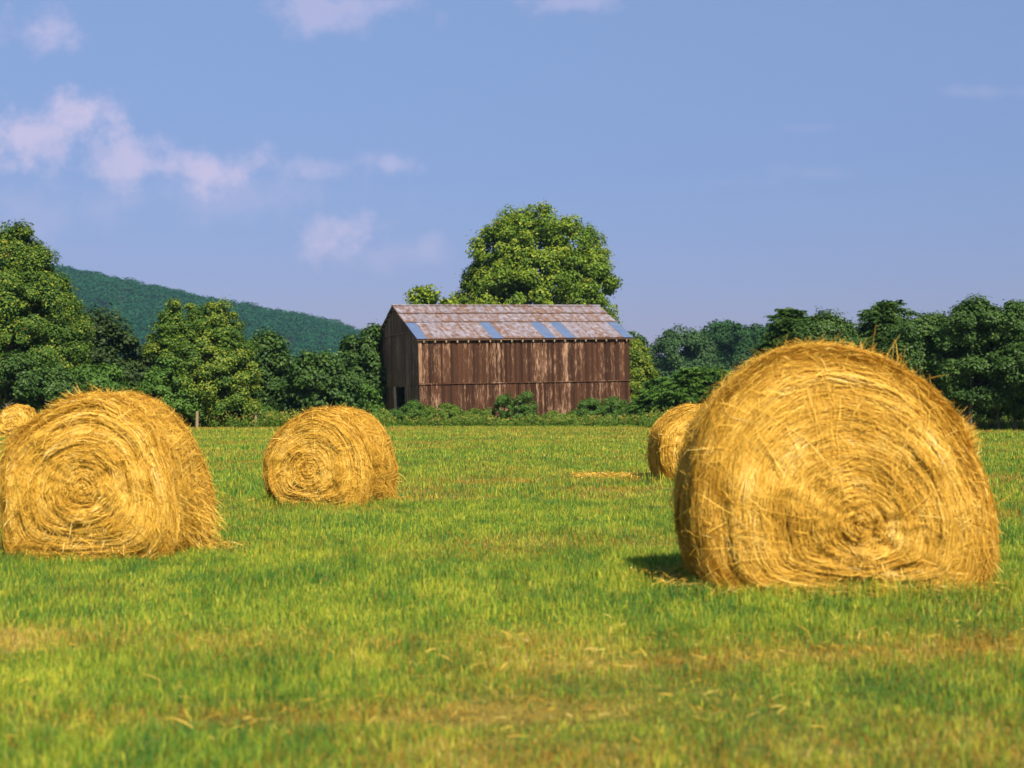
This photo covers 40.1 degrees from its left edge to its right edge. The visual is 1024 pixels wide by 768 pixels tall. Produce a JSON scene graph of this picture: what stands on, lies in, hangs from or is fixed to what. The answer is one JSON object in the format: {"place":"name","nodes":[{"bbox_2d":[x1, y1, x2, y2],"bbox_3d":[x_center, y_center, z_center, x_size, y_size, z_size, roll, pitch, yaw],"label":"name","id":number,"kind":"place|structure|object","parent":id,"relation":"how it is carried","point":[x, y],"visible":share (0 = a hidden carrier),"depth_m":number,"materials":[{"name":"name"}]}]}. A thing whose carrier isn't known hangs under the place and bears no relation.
{"place":"outdoors","nodes":[
{"label":"outdoors","id":0,"kind":"place"},
{"bbox_2d":[44,290,334,404],"bbox_3d":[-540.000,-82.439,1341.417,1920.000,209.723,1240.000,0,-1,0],"label":"hill","id":1,"kind":"structure","parent":0,"point":[288,339],"depth_m":1285.47,"materials":[{"name":"green plant"}]},
{"bbox_2d":[48,263,366,363],"bbox_3d":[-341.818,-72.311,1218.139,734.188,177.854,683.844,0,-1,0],"label":"hill forest","id":2,"kind":"object","parent":1,"relation":"on","point":[93,287],"visible":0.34,"depth_m":1311.19,"materials":[{"name":"green plant"}]},
{"bbox_2d":[0,408,1023,767],"bbox_3d":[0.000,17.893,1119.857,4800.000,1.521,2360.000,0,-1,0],"label":"ground","id":3,"kind":"structure","parent":0,"point":[544,716],"depth_m":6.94,"materials":[{"name":"green plant"}]},
{"bbox_2d":[0,404,36,434],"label":"hay bale","id":4,"kind":"object","parent":3,"relation":"on","point":[16,412],"visible":0.73,"depth_m":66.03},
{"bbox_2d":[0,347,89,412],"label":"tree","id":5,"kind":"object","parent":3,"relation":"on","point":[30,387],"visible":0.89,"depth_m":81.19,"materials":[{"name":"green plant"}]},
{"bbox_2d":[0,218,99,408],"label":"sycamore tree","id":6,"kind":"object","parent":3,"relation":"on","point":[41,307],"visible":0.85,"depth_m":89.45,"materials":[{"name":"green plant"}]},
{"bbox_2d":[67,362,135,393],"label":"bush","id":7,"kind":"object","parent":3,"relation":"on","point":[106,376],"visible":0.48,"depth_m":84.28,"materials":[{"name":"green plant"}]},
{"bbox_2d":[0,383,228,561],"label":"hay bale","id":8,"kind":"object","parent":3,"relation":"on","point":[120,473],"visible":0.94,"depth_m":12.96},
{"bbox_2d":[75,301,166,389],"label":"oak tree","id":9,"kind":"object","parent":3,"relation":"on","point":[112,339],"visible":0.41,"depth_m":97.14,"materials":[{"name":"green plant"}]},
{"bbox_2d":[134,352,212,421],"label":"tree","id":10,"kind":"object","parent":3,"relation":"on","point":[159,377],"visible":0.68,"depth_m":90.30,"materials":[{"name":"green plant"}]},
{"bbox_2d":[195,411,198,427],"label":"fence post","id":11,"kind":"object","parent":3,"relation":"on","point":[197,420],"visible":0.89,"depth_m":89.40,"materials":[{"name":"beige wood"}]},
{"bbox_2d":[137,294,264,426],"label":"sycamore tree","id":12,"kind":"object","parent":3,"relation":"on","point":[224,378],"visible":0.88,"depth_m":91.74,"materials":[{"name":"green plant"}]},
{"bbox_2d":[244,325,293,407],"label":"maple tree","id":13,"kind":"object","parent":3,"relation":"on","point":[270,359],"visible":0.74,"depth_m":97.75,"materials":[{"name":"green plant"}]},
{"bbox_2d":[257,404,288,424],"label":"shrub","id":14,"kind":"object","parent":3,"relation":"on","point":[266,408],"visible":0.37,"depth_m":94.64,"materials":[{"name":"green plant"}]},
{"bbox_2d":[269,345,370,416],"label":"maple tree","id":15,"kind":"object","parent":3,"relation":"on","point":[325,378],"visible":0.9,"depth_m":93.11,"materials":[{"name":"green plant"}]},
{"bbox_2d":[260,403,402,508],"bbox_3d":[-2.740,1.171,21.152,2.032,1.832,1.694,0,-1,16],"label":"hay bale","id":16,"kind":"object","parent":3,"relation":"on","point":[341,454],"visible":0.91,"depth_m":20.61},
{"bbox_2d":[337,322,386,405],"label":"elm tree","id":17,"kind":"object","parent":3,"relation":"on","point":[362,355],"visible":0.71,"depth_m":107.32,"materials":[{"name":"green plant"}]},
{"bbox_2d":[350,380,387,411],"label":"shrub","id":18,"kind":"object","parent":3,"relation":"on","point":[372,393],"visible":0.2,"depth_m":96.47,"materials":[{"name":"green plant"}]},
{"bbox_2d":[366,405,390,420],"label":"shrub","id":19,"kind":"object","parent":3,"relation":"on","point":[378,410],"visible":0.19,"depth_m":95.84,"materials":[{"name":"green plant"}]},
{"bbox_2d":[389,400,427,423],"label":"shrub","id":20,"kind":"object","parent":3,"relation":"on","point":[412,407],"visible":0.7,"depth_m":96.57,"materials":[{"name":"green plant"}]},
{"bbox_2d":[422,403,433,417],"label":"shrub","id":21,"kind":"object","parent":3,"relation":"on","point":[427,409],"visible":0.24,"depth_m":97.79,"materials":[{"name":"green plant"}]},
{"bbox_2d":[401,283,460,304],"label":"tree","id":22,"kind":"object","parent":3,"relation":"on","point":[425,295],"visible":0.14,"depth_m":125.44,"materials":[{"name":"green plant"}]},
{"bbox_2d":[417,402,464,424],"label":"shrub","id":23,"kind":"object","parent":3,"relation":"on","point":[447,410],"visible":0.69,"depth_m":96.80,"materials":[{"name":"green plant"}]},
{"bbox_2d":[461,407,495,422],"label":"shrub","id":24,"kind":"object","parent":3,"relation":"on","point":[486,412],"visible":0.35,"depth_m":97.71,"materials":[{"name":"green plant"}]},
{"bbox_2d":[378,304,632,418],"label":"barn","id":25,"kind":"structure","parent":3,"relation":"on","point":[563,358],"depth_m":102.50,"materials":[{"name":"wood"}]},
{"bbox_2d":[0,405,1023,429],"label":"weeds","id":26,"kind":"object","parent":3,"relation":"on","point":[272,419],"visible":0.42,"depth_m":94.87,"materials":[{"name":"green plant"}]},
{"bbox_2d":[0,470,1023,742],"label":"loose straw","id":27,"kind":"object","parent":3,"relation":"on","point":[622,474],"visible":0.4,"depth_m":8.52,"materials":[{"name":"yellow plant"}]},
{"bbox_2d":[492,390,539,424],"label":"shrub","id":28,"kind":"object","parent":3,"relation":"on","point":[513,407],"visible":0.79,"depth_m":97.08,"materials":[{"name":"green plant"}]},
{"bbox_2d":[445,198,623,325],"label":"sycamore tree","id":29,"kind":"object","parent":3,"relation":"on","point":[512,237],"visible":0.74,"depth_m":129.84,"materials":[{"name":"green plant"}]},
{"bbox_2d":[540,409,581,421],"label":"shrub","id":30,"kind":"object","parent":3,"relation":"on","point":[553,414],"visible":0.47,"depth_m":97.82,"materials":[{"name":"green plant"}]},
{"bbox_2d":[568,396,605,419],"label":"shrub","id":31,"kind":"object","parent":3,"relation":"on","point":[592,404],"visible":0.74,"depth_m":98.88,"materials":[{"name":"green plant"}]},
{"bbox_2d":[601,395,627,421],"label":"shrub","id":32,"kind":"object","parent":3,"relation":"on","point":[613,406],"visible":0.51,"depth_m":99.87,"materials":[{"name":"green plant"}]},
{"bbox_2d":[618,405,654,418],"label":"shrub","id":33,"kind":"object","parent":3,"relation":"on","point":[629,412],"visible":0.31,"depth_m":97.32,"materials":[{"name":"green plant"}]},
{"bbox_2d":[627,331,650,366],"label":"distant tree","id":34,"kind":"object","parent":3,"relation":"on","point":[640,337],"visible":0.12,"depth_m":189.61,"materials":[{"name":"green plant"}]},
{"bbox_2d":[629,337,660,403],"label":"sassafras tree","id":35,"kind":"object","parent":3,"relation":"on","point":[642,370],"visible":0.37,"depth_m":115.10,"materials":[{"name":"green plant"}]},
{"bbox_2d":[622,377,678,418],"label":"ailanthus tree","id":36,"kind":"object","parent":3,"relation":"on","point":[653,385],"visible":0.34,"depth_m":97.31,"materials":[{"name":"green plant"}]},
{"bbox_2d":[645,403,702,481],"bbox_3d":[3.504,1.109,26.586,1.813,1.557,1.496,0,-1,-6],"label":"hay bale","id":37,"kind":"object","parent":3,"relation":"on","point":[667,430],"visible":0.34,"depth_m":26.08},
{"bbox_2d":[645,323,719,379],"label":"distant tree","id":38,"kind":"object","parent":3,"relation":"on","point":[698,350],"visible":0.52,"depth_m":232.54,"materials":[{"name":"green plant"}]},
{"bbox_2d":[647,366,730,415],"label":"ailanthus tree","id":39,"kind":"object","parent":3,"relation":"on","point":[700,382],"visible":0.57,"depth_m":93.85,"materials":[{"name":"green plant"}]},
{"bbox_2d":[699,319,735,368],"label":"distant tree","id":40,"kind":"object","parent":3,"relation":"on","point":[720,329],"visible":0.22,"depth_m":252.74,"materials":[{"name":"green plant"}]},
{"bbox_2d":[720,352,749,374],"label":"distant tree","id":41,"kind":"object","parent":3,"relation":"on","point":[740,358],"visible":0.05,"depth_m":199.31,"materials":[{"name":"green plant"}]},
{"bbox_2d":[725,322,772,367],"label":"distant tree","id":42,"kind":"object","parent":3,"relation":"on","point":[743,339],"visible":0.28,"depth_m":248.26,"materials":[{"name":"green plant"}]},
{"bbox_2d":[748,307,808,361],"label":"ailanthus tree","id":43,"kind":"object","parent":3,"relation":"on","point":[776,332],"visible":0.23,"depth_m":81.23,"materials":[{"name":"green plant"}]},
{"bbox_2d":[773,306,868,349],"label":"hickory tree","id":44,"kind":"object","parent":3,"relation":"on","point":[819,324],"visible":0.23,"depth_m":78.25,"materials":[{"name":"green plant"}]},
{"bbox_2d":[665,324,1013,595],"bbox_3d":[2.524,0.665,10.892,2.652,2.292,1.564,0,-1,1],"label":"hay bale","id":45,"kind":"object","parent":3,"relation":"on","point":[805,463],"visible":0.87,"depth_m":10.36},
{"bbox_2d":[854,299,920,352],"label":"ailanthus tree","id":46,"kind":"object","parent":3,"relation":"on","point":[883,315],"visible":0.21,"depth_m":80.14,"materials":[{"name":"green plant"}]},
{"bbox_2d":[873,310,957,391],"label":"hickory tree","id":47,"kind":"object","parent":3,"relation":"on","point":[914,337],"visible":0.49,"depth_m":76.63,"materials":[{"name":"green plant"}]},
{"bbox_2d":[925,293,1023,429],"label":"oak tree","id":48,"kind":"object","parent":3,"relation":"on","point":[967,371],"visible":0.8,"depth_m":75.10,"materials":[{"name":"green plant"}]},
{"bbox_2d":[949,372,1023,422],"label":"tree","id":49,"kind":"object","parent":3,"relation":"on","point":[989,416],"visible":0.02,"depth_m":83.82,"materials":[{"name":"green plant"}]},
{"bbox_2d":[986,298,1023,429],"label":"oak tree","id":50,"kind":"object","parent":3,"relation":"on","point":[1010,359],"visible":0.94,"depth_m":74.14,"materials":[{"name":"green plant"}]},
{"bbox_2d":[0,0,1023,356],"label":"sky","id":51,"kind":"structure","parent":0,"point":[740,161],"materials":[{"name":"blue"}]}
]}

